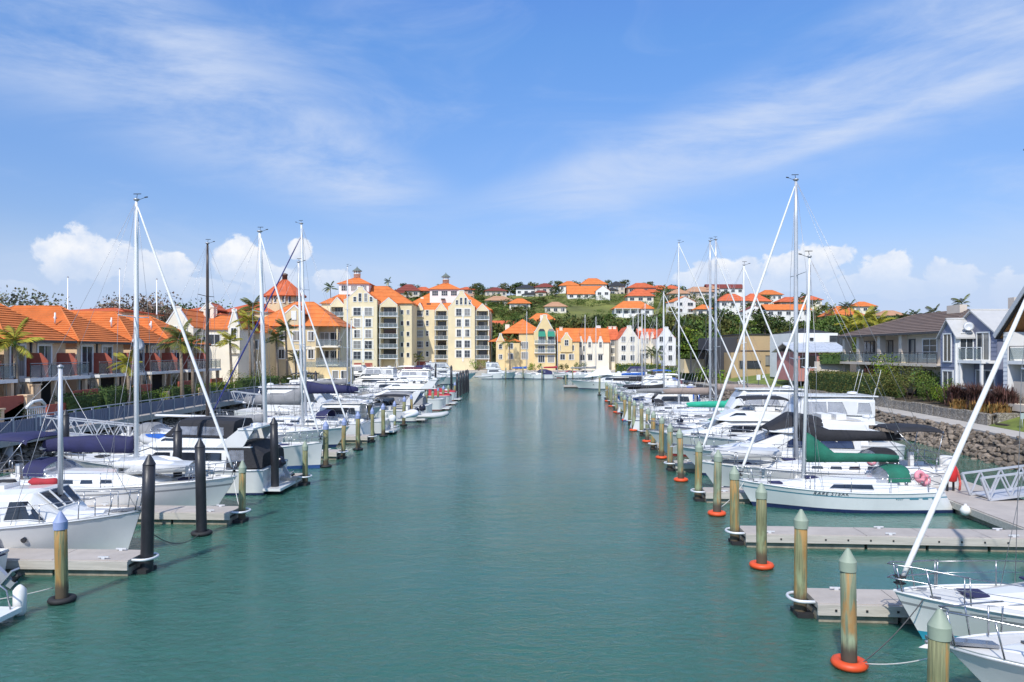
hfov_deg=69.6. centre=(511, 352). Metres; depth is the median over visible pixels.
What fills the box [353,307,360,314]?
window
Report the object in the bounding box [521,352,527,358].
window
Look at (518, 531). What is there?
water
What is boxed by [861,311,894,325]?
palm tree
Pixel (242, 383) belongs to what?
hedge
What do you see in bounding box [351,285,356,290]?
window
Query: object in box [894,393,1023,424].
garden ground
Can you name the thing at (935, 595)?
sailing yacht
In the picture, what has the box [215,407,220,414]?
boardwalk pier
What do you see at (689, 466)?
finger pontoon
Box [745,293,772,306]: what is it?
hill house
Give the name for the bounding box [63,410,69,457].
mooring pile
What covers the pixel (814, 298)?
hill house
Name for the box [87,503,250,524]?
finger pontoon
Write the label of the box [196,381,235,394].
hedge
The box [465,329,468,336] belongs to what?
window
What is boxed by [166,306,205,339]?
town house
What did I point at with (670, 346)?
town house
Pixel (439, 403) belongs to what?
motor cruiser
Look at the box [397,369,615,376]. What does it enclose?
quay
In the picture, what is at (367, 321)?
window
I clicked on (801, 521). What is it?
mooring pile
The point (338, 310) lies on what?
balcony door
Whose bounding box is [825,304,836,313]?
palm tree
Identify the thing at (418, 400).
motor cruiser
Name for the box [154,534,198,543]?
mooring line
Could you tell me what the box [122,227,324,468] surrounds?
sailing yacht
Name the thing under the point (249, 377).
shrub
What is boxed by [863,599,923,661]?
mooring line
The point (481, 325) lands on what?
balcony door
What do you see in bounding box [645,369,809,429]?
motor cruiser
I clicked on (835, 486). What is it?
window
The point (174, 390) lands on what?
hedge
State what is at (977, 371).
patio door
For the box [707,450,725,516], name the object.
mooring pile
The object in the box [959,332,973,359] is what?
balcony door
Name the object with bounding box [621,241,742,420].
sailing yacht
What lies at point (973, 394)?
flax bush
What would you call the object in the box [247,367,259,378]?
shrub
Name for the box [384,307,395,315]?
balcony door
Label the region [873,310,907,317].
hill house
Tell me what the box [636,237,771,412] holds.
sailing yacht
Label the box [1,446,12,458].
boardwalk pier
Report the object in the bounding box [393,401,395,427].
mooring pile
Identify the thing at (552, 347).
balcony door
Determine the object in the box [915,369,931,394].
window
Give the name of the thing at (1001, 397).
flax bush
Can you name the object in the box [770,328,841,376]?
modern house
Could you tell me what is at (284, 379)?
hedge
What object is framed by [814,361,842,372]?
garden wall
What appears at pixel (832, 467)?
window
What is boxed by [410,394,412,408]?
mooring pile
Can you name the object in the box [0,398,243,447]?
boardwalk
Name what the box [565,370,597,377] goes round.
motor cruiser
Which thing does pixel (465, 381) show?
mooring pile
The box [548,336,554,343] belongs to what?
balcony door
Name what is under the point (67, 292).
flagpole
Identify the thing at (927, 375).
tree
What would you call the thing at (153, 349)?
balcony door
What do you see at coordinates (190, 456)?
window
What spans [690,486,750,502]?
finger pontoon
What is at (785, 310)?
hill house
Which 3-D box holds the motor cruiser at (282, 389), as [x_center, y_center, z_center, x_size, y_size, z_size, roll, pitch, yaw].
[-17.738,3.818,64.788,13.670,6.124,4.253,0,0,3]
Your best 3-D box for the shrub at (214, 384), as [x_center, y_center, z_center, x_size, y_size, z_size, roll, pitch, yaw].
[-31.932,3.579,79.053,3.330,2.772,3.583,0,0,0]
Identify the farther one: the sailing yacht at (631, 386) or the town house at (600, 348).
the town house at (600, 348)
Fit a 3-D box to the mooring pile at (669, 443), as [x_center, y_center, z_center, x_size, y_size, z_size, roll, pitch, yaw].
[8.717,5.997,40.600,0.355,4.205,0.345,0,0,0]
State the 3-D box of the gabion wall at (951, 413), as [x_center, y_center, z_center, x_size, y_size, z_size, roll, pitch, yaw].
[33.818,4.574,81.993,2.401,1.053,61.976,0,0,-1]
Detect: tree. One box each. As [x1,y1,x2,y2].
[0,285,72,309]
[0,317,44,395]
[97,290,180,322]
[101,292,148,311]
[106,350,142,404]
[128,299,175,321]
[154,297,211,319]
[156,318,198,397]
[171,329,205,395]
[179,300,232,308]
[212,329,241,383]
[229,308,258,376]
[236,295,264,376]
[265,328,285,379]
[273,318,296,375]
[285,351,299,375]
[322,281,336,297]
[414,352,423,364]
[469,283,483,294]
[500,334,515,369]
[547,286,563,295]
[602,314,617,318]
[644,346,655,364]
[651,347,662,363]
[653,307,677,320]
[680,327,704,358]
[689,332,717,351]
[706,308,742,329]
[751,308,788,333]
[799,292,811,302]
[810,298,819,323]
[818,302,829,316]
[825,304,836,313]
[834,310,862,357]
[838,302,851,315]
[843,299,856,315]
[849,305,878,331]
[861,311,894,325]
[869,353,913,386]
[908,309,920,314]
[916,367,938,396]
[925,304,940,312]
[951,294,969,306]
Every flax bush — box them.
[935,382,970,405]
[947,397,968,408]
[958,400,987,411]
[959,380,993,400]
[962,383,992,407]
[982,401,1013,413]
[985,387,1022,411]
[986,382,1018,404]
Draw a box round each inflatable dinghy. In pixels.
[0,584,26,621]
[112,455,183,471]
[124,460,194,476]
[140,433,164,443]
[392,409,418,418]
[414,407,448,417]
[474,375,492,377]
[710,446,781,460]
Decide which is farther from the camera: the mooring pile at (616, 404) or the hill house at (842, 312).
the hill house at (842, 312)
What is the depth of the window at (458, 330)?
208.93 m
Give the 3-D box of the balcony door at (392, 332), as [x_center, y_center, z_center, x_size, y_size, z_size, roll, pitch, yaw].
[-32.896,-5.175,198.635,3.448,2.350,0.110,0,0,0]
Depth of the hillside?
365.30 m
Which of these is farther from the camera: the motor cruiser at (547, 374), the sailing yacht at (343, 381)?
the motor cruiser at (547, 374)
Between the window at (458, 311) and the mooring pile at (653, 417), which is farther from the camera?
the window at (458, 311)
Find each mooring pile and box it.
[47,511,76,604]
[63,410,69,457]
[140,454,155,571]
[173,424,181,476]
[190,438,212,536]
[238,460,246,519]
[267,417,282,493]
[302,441,307,482]
[320,421,331,467]
[341,418,346,456]
[353,412,362,449]
[370,408,373,440]
[379,404,387,436]
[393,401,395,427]
[400,396,406,425]
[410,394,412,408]
[450,365,452,389]
[456,373,458,397]
[459,371,461,395]
[462,371,464,393]
[465,370,466,392]
[467,369,468,391]
[597,375,600,394]
[605,383,608,401]
[608,385,612,406]
[613,390,617,412]
[620,391,622,414]
[622,395,626,420]
[628,396,631,423]
[629,400,636,430]
[639,402,643,434]
[642,408,650,442]
[650,411,655,449]
[656,416,666,458]
[667,423,672,468]
[674,429,687,481]
[694,441,702,499]
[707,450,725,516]
[729,466,739,540]
[749,483,773,569]
[794,509,808,611]
[830,548,868,672]
[927,608,951,681]
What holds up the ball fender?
hanging from the pontoon at (994, 514)
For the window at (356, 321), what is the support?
in the apartment tower at (385, 325)
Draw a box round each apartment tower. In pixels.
[319,267,417,370]
[413,273,493,369]
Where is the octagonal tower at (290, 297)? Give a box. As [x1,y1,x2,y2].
[264,273,306,311]
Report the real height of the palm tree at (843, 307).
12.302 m
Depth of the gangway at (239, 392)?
73.81 m
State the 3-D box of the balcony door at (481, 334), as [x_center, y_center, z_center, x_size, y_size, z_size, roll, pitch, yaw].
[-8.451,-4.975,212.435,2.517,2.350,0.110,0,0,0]
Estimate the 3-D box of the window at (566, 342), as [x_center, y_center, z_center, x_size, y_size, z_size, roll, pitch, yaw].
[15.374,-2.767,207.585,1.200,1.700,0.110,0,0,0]
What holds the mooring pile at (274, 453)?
in the water
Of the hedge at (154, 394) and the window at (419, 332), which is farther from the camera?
the window at (419, 332)
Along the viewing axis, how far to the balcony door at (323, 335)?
113.98 m
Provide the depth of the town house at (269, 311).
122.00 m
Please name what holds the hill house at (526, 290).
on the hillside
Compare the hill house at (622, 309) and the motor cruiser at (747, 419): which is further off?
the hill house at (622, 309)
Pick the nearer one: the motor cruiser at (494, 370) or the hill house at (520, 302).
the motor cruiser at (494, 370)
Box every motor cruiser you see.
[0,548,25,588]
[56,398,301,494]
[234,361,385,415]
[274,384,399,434]
[287,368,366,394]
[313,378,375,388]
[331,393,377,400]
[334,391,432,413]
[334,394,427,421]
[338,366,451,410]
[350,365,365,378]
[353,363,396,385]
[355,377,416,394]
[359,359,432,387]
[369,387,457,404]
[394,367,424,379]
[397,366,447,384]
[414,364,456,384]
[425,359,476,379]
[430,388,461,400]
[478,357,516,378]
[519,369,556,378]
[553,370,575,377]
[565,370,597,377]
[569,366,629,388]
[605,369,684,399]
[609,383,641,389]
[611,377,704,409]
[613,374,700,400]
[614,370,677,386]
[620,376,711,400]
[622,377,685,384]
[625,366,650,381]
[643,386,788,456]
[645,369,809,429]
[656,411,719,422]
[670,388,876,475]
[690,371,905,459]
[919,601,1023,681]
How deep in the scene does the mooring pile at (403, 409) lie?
65.43 m
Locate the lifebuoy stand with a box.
[946,466,961,490]
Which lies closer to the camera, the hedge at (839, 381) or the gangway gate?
the gangway gate
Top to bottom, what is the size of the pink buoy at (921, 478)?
0.532 m
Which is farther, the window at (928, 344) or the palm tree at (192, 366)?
the palm tree at (192, 366)
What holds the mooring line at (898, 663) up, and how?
attached to the mooring pile at (847, 659)
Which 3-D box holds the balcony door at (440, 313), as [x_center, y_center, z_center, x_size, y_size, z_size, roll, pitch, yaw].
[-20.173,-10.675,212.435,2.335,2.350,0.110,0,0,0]
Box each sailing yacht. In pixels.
[0,193,240,505]
[0,364,141,549]
[92,239,287,453]
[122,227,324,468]
[202,258,351,446]
[210,220,370,434]
[290,265,384,397]
[315,317,395,399]
[507,312,538,377]
[539,329,570,376]
[563,316,599,377]
[580,318,610,372]
[604,309,681,398]
[617,289,718,413]
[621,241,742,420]
[621,304,683,383]
[621,314,648,364]
[630,238,769,429]
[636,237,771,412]
[644,316,668,373]
[663,261,793,423]
[694,174,958,487]
[733,251,954,512]
[887,149,1023,638]
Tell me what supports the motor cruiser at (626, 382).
on the water
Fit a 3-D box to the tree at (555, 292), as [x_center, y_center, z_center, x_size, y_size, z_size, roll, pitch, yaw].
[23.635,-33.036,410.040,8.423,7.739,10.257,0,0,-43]
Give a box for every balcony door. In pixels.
[9,343,25,377]
[37,344,52,375]
[80,345,93,373]
[101,345,112,359]
[139,349,143,370]
[150,346,159,356]
[172,346,179,369]
[320,332,328,345]
[320,350,328,363]
[330,332,339,345]
[330,350,339,363]
[335,307,342,315]
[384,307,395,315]
[384,319,395,326]
[384,329,395,336]
[384,339,395,347]
[384,349,395,357]
[438,311,445,318]
[438,322,445,328]
[438,331,445,338]
[438,341,445,348]
[438,350,445,357]
[478,311,486,318]
[478,322,486,328]
[478,331,486,338]
[478,341,486,348]
[478,350,486,357]
[538,336,544,343]
[538,345,544,352]
[538,355,544,362]
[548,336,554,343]
[548,345,554,352]
[548,355,554,362]
[864,341,874,361]
[886,340,892,361]
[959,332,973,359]
[976,331,989,359]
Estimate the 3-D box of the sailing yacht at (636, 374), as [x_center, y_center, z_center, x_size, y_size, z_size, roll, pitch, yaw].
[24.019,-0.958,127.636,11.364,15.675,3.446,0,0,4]
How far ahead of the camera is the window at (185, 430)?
34.01 m
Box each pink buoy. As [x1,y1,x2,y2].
[914,470,925,482]
[920,474,930,486]
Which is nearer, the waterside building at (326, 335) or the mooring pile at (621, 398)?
the mooring pile at (621, 398)
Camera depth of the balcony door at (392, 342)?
198.68 m
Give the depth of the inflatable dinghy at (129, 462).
30.05 m
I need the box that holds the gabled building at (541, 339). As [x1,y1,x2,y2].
[488,314,555,369]
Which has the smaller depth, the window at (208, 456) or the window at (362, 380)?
the window at (208, 456)
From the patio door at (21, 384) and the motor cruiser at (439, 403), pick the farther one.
the motor cruiser at (439, 403)
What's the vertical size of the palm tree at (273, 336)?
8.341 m
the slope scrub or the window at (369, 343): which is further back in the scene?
the slope scrub
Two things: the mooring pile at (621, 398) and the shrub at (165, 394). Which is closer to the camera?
the shrub at (165, 394)
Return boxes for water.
[0,377,1023,681]
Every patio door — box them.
[6,382,24,395]
[79,378,94,389]
[143,375,146,384]
[171,373,177,387]
[864,366,874,373]
[942,370,953,397]
[975,369,994,387]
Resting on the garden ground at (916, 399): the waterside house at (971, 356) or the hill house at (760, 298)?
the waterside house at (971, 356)
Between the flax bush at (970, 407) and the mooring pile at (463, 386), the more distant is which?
the mooring pile at (463, 386)
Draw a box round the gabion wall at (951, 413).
[724,380,993,425]
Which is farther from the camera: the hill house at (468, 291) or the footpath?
the hill house at (468, 291)
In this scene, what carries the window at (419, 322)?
in the apartment tower at (454, 326)
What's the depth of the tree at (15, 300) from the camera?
101.07 m
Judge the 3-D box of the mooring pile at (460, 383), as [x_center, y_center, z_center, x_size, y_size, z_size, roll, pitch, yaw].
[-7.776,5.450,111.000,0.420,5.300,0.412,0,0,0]
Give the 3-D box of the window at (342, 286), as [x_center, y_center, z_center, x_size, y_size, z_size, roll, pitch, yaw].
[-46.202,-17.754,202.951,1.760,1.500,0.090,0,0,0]
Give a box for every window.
[3,501,44,521]
[80,480,92,483]
[99,480,111,483]
[152,452,169,455]
[161,438,172,440]
[172,426,194,434]
[172,452,194,460]
[205,453,220,460]
[209,334,220,344]
[230,327,236,339]
[255,340,258,349]
[273,296,284,302]
[278,349,284,358]
[279,331,284,340]
[288,296,297,302]
[292,331,298,340]
[303,394,316,401]
[307,331,314,340]
[307,349,314,358]
[326,408,354,413]
[332,370,338,377]
[341,285,346,290]
[341,370,345,377]
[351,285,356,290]
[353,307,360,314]
[353,341,360,348]
[353,351,360,358]
[354,319,359,326]
[354,330,359,337]
[358,293,361,301]
[362,380,386,381]
[364,293,367,301]
[364,307,371,314]
[364,341,371,348]
[364,351,371,358]
[365,319,370,326]
[365,330,370,337]
[379,384,391,387]
[417,310,422,315]
[417,320,422,326]
[417,330,422,336]
[417,341,422,347]
[432,291,437,295]
[441,291,447,295]
[451,291,456,295]
[456,309,461,315]
[456,340,461,347]
[456,350,461,356]
[457,329,460,336]
[464,309,469,315]
[464,340,469,347]
[464,350,469,356]
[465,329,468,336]
[521,342,527,348]
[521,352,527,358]
[560,354,564,359]
[564,340,568,345]
[569,354,573,359]
[588,355,592,360]
[598,355,602,360]
[621,336,625,341]
[661,396,689,401]
[723,425,760,431]
[744,394,762,404]
[747,361,760,368]
[765,355,769,365]
[778,439,854,448]
[807,401,826,413]
[827,402,846,412]
[830,336,838,343]
[830,466,841,468]
[830,484,873,489]
[857,403,871,413]
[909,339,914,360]
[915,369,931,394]
[922,338,937,358]
[943,333,951,361]
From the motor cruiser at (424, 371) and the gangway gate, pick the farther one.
the motor cruiser at (424, 371)
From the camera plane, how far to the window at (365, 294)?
194.98 m
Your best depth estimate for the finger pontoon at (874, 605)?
17.75 m
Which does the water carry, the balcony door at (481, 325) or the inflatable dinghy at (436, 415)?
the inflatable dinghy at (436, 415)
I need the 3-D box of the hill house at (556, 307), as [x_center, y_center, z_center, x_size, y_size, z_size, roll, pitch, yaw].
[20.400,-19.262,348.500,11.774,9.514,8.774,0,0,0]
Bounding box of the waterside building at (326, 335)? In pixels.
[264,302,355,383]
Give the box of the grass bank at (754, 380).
[714,374,803,388]
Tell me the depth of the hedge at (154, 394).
64.44 m
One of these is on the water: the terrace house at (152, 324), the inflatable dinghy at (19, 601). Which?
the inflatable dinghy at (19, 601)
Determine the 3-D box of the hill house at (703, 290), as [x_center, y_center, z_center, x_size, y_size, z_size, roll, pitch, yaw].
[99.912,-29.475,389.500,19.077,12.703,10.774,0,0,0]
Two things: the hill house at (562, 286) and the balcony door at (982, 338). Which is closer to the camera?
the balcony door at (982, 338)
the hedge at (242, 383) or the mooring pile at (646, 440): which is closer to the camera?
the mooring pile at (646, 440)
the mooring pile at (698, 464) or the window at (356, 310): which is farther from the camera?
the window at (356, 310)
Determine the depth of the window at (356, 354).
194.93 m
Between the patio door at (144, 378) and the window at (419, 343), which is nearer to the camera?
the patio door at (144, 378)
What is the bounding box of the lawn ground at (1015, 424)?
[988,417,1023,431]
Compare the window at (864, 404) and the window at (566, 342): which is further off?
the window at (566, 342)
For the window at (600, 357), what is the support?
in the town house at (600, 348)
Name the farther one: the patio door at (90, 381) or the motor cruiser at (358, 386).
the motor cruiser at (358, 386)
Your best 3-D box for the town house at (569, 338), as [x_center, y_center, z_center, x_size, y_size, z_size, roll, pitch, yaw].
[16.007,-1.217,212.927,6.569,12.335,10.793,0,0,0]
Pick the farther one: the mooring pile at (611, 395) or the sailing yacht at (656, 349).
the sailing yacht at (656, 349)
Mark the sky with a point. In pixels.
(489, 143)
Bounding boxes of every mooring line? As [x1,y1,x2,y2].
[0,587,52,598]
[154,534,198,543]
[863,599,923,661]
[865,651,950,664]
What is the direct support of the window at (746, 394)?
in the motor cruiser at (786, 391)
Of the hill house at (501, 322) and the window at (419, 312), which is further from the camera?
the hill house at (501, 322)
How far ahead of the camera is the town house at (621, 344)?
206.80 m
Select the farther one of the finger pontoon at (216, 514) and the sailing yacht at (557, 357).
the sailing yacht at (557, 357)
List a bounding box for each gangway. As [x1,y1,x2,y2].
[41,414,172,435]
[231,391,260,404]
[961,465,1023,500]
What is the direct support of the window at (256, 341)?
in the town house at (271, 349)
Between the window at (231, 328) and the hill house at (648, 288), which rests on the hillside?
the hill house at (648, 288)
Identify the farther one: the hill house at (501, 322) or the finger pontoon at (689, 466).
the hill house at (501, 322)
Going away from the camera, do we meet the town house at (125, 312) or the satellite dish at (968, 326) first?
the satellite dish at (968, 326)
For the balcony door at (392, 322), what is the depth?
198.68 m
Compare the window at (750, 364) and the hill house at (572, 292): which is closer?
the window at (750, 364)
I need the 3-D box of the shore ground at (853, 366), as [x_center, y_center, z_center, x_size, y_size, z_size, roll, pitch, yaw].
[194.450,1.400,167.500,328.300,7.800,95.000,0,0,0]
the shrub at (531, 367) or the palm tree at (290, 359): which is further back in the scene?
the shrub at (531, 367)
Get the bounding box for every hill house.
[395,284,421,297]
[418,287,429,292]
[460,287,475,297]
[483,287,507,296]
[484,296,512,305]
[492,321,513,324]
[507,298,531,309]
[515,285,534,296]
[529,313,555,321]
[534,283,554,296]
[542,302,567,312]
[558,281,580,293]
[566,286,600,298]
[579,278,607,287]
[594,285,609,300]
[607,281,625,293]
[610,301,654,317]
[623,289,654,305]
[625,283,659,296]
[660,285,677,294]
[665,289,691,300]
[665,296,695,315]
[686,285,718,304]
[692,304,712,316]
[704,284,742,296]
[714,294,749,314]
[739,305,759,324]
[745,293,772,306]
[758,290,783,303]
[758,304,811,323]
[773,297,803,303]
[799,296,823,312]
[817,306,864,323]
[849,302,876,313]
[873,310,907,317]
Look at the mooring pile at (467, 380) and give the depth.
121.82 m
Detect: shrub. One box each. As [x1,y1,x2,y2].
[16,403,37,418]
[159,391,169,399]
[197,373,228,391]
[224,367,239,386]
[235,373,260,385]
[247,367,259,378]
[256,366,278,375]
[469,359,485,370]
[528,363,541,369]
[556,363,568,369]
[574,362,586,369]
[665,368,681,376]
[693,365,726,382]
[874,363,936,398]
[908,367,943,402]
[929,378,958,403]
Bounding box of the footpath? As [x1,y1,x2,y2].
[646,375,1023,439]
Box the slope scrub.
[471,293,726,323]
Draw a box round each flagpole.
[67,276,68,308]
[119,268,119,304]
[156,278,156,318]
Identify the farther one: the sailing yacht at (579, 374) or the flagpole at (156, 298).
the sailing yacht at (579, 374)
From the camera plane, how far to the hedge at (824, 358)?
83.37 m
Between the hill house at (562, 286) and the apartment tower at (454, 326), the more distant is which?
the hill house at (562, 286)
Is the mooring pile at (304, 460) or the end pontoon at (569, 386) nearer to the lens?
the mooring pile at (304, 460)
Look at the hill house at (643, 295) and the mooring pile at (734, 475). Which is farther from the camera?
the hill house at (643, 295)
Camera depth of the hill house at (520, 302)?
352.00 m
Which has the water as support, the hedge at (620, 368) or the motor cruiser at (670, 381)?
the motor cruiser at (670, 381)
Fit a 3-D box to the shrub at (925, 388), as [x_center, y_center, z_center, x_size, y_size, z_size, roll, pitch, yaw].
[36.195,2.869,63.301,3.204,3.295,4.403,0,0,-27]
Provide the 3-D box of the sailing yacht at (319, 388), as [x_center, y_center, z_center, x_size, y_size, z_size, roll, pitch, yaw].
[-17.253,-1.657,56.770,12.716,17.075,3.845,0,0,3]
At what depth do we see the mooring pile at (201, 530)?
26.15 m
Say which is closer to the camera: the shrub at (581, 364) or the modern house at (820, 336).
the modern house at (820, 336)
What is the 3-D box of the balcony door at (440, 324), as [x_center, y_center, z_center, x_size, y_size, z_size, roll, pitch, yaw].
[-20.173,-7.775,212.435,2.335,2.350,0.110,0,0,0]
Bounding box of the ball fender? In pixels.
[960,504,970,515]
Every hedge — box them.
[51,390,103,412]
[93,384,142,407]
[139,389,163,402]
[159,385,197,398]
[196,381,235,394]
[232,374,279,389]
[280,375,313,384]
[615,363,661,373]
[662,365,718,379]
[808,369,907,397]
[818,352,848,363]
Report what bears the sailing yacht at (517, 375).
on the water
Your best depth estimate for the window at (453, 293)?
215.98 m
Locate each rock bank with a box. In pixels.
[0,404,260,473]
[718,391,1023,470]
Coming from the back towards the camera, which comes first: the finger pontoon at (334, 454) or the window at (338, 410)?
the window at (338, 410)
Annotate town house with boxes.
[70,307,163,319]
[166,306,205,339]
[168,301,230,317]
[203,306,259,383]
[220,301,274,319]
[246,321,276,377]
[556,327,579,369]
[579,328,609,369]
[607,326,617,369]
[615,325,639,369]
[635,327,655,364]
[653,327,675,365]
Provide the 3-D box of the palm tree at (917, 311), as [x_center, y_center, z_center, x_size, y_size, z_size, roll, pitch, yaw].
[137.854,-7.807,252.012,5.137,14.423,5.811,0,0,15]
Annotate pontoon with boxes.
[5,548,158,575]
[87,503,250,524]
[280,472,311,486]
[321,448,348,459]
[339,434,376,442]
[563,385,577,387]
[648,442,658,450]
[664,459,694,471]
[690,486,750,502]
[711,400,1023,529]
[725,526,1023,551]
[786,587,912,623]
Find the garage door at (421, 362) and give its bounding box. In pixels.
[417,361,428,364]
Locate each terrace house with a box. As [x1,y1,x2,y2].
[0,303,97,414]
[0,337,23,421]
[9,305,151,395]
[72,311,190,399]
[125,315,222,394]
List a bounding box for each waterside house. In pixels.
[837,297,1015,395]
[936,309,1008,397]
[993,286,1023,411]
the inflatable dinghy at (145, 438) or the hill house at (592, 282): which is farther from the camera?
the hill house at (592, 282)
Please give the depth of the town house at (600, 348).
211.00 m
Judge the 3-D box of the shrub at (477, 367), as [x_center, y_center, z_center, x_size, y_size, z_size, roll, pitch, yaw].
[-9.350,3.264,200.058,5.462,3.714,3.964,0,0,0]
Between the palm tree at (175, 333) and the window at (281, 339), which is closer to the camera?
the palm tree at (175, 333)
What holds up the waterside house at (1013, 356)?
on the lawn ground at (1015, 424)
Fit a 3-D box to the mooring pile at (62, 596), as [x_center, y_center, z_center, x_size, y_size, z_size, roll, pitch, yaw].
[-11.747,6.122,19.216,0.685,3.955,0.685,0,0,0]
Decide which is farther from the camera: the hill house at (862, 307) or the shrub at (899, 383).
the hill house at (862, 307)
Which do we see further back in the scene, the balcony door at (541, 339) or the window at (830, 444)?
the balcony door at (541, 339)
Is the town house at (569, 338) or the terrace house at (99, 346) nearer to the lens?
the terrace house at (99, 346)
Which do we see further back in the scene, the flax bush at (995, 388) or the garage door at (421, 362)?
the garage door at (421, 362)
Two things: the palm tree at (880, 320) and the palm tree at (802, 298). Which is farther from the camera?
the palm tree at (802, 298)
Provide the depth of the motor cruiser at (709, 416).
57.21 m
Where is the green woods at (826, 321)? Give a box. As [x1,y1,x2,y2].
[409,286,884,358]
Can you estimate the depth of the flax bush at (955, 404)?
56.16 m
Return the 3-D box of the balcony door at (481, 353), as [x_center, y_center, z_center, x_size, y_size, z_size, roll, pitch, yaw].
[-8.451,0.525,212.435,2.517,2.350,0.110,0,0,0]
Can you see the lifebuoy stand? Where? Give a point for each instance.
(955, 475)
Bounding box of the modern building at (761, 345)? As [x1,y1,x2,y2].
[676,334,770,377]
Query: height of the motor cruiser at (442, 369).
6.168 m
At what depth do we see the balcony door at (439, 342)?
212.48 m
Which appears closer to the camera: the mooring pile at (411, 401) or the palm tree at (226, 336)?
the mooring pile at (411, 401)
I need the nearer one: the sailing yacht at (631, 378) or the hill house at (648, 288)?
the sailing yacht at (631, 378)
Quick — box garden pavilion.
[772,342,850,380]
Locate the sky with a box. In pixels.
[0,0,1023,314]
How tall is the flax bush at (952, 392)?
1.962 m
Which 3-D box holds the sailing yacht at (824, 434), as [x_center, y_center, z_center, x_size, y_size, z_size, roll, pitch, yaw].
[14.479,-0.757,34.614,11.716,15.275,3.752,0,0,4]
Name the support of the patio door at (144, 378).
in the terrace house at (158, 362)
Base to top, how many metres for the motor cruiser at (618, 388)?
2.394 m
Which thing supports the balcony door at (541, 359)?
in the gabled building at (541, 339)
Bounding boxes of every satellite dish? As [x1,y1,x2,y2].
[132,339,144,350]
[963,322,973,331]
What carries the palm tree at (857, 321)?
on the grass bank at (754, 380)
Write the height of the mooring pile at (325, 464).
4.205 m
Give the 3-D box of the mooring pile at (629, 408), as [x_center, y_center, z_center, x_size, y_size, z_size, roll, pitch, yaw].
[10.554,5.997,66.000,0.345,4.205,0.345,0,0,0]
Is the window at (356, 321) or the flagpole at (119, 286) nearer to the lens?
the flagpole at (119, 286)
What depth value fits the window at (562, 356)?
207.96 m
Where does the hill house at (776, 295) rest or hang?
on the hillside
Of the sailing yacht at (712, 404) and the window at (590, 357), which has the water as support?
the sailing yacht at (712, 404)
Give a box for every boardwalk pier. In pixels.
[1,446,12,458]
[155,418,162,423]
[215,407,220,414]
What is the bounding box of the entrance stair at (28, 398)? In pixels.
[0,384,57,421]
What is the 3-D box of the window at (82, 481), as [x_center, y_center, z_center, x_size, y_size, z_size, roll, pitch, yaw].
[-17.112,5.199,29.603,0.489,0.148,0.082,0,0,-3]
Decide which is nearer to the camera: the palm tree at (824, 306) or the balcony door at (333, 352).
the balcony door at (333, 352)
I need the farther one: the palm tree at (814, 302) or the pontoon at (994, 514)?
the palm tree at (814, 302)
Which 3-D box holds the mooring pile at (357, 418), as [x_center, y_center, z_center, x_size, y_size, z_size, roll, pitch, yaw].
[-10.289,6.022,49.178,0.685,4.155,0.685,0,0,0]
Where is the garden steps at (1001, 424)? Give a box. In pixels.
[995,423,1008,425]
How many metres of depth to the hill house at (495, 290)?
415.24 m
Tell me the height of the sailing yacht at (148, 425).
14.075 m
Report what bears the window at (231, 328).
in the town house at (222, 354)
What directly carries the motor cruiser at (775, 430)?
on the water
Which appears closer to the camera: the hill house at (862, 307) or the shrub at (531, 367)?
the shrub at (531, 367)
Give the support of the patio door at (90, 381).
in the terrace house at (99, 346)
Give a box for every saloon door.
[367,404,371,419]
[694,394,697,401]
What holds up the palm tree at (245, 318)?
on the terrace ground
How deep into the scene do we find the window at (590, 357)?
210.98 m
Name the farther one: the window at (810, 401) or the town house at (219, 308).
the town house at (219, 308)
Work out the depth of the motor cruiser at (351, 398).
76.56 m
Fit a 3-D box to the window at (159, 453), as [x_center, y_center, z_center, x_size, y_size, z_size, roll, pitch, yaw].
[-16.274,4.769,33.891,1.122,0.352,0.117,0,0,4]
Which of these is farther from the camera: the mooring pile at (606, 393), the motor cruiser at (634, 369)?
the motor cruiser at (634, 369)
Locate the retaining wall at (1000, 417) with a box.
[993,412,1023,423]
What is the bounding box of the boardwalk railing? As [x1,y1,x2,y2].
[0,375,354,433]
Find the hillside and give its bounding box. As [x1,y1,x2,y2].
[408,293,855,364]
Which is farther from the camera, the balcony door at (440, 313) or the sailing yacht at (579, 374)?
the balcony door at (440, 313)
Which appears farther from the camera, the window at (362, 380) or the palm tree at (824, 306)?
the palm tree at (824, 306)
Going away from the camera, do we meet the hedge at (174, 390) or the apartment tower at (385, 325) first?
the hedge at (174, 390)
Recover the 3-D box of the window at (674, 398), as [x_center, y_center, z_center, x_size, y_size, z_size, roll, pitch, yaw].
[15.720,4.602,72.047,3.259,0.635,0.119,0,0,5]
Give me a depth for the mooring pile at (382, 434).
56.92 m
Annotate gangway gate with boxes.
[25,399,46,425]
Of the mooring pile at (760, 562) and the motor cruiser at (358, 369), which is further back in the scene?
the motor cruiser at (358, 369)
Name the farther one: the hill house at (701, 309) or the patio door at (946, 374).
the hill house at (701, 309)
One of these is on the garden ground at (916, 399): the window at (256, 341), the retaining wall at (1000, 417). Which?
the retaining wall at (1000, 417)
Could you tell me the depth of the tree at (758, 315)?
258.19 m
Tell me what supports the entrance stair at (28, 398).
on the terrace ground
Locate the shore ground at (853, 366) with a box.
[651,364,855,383]

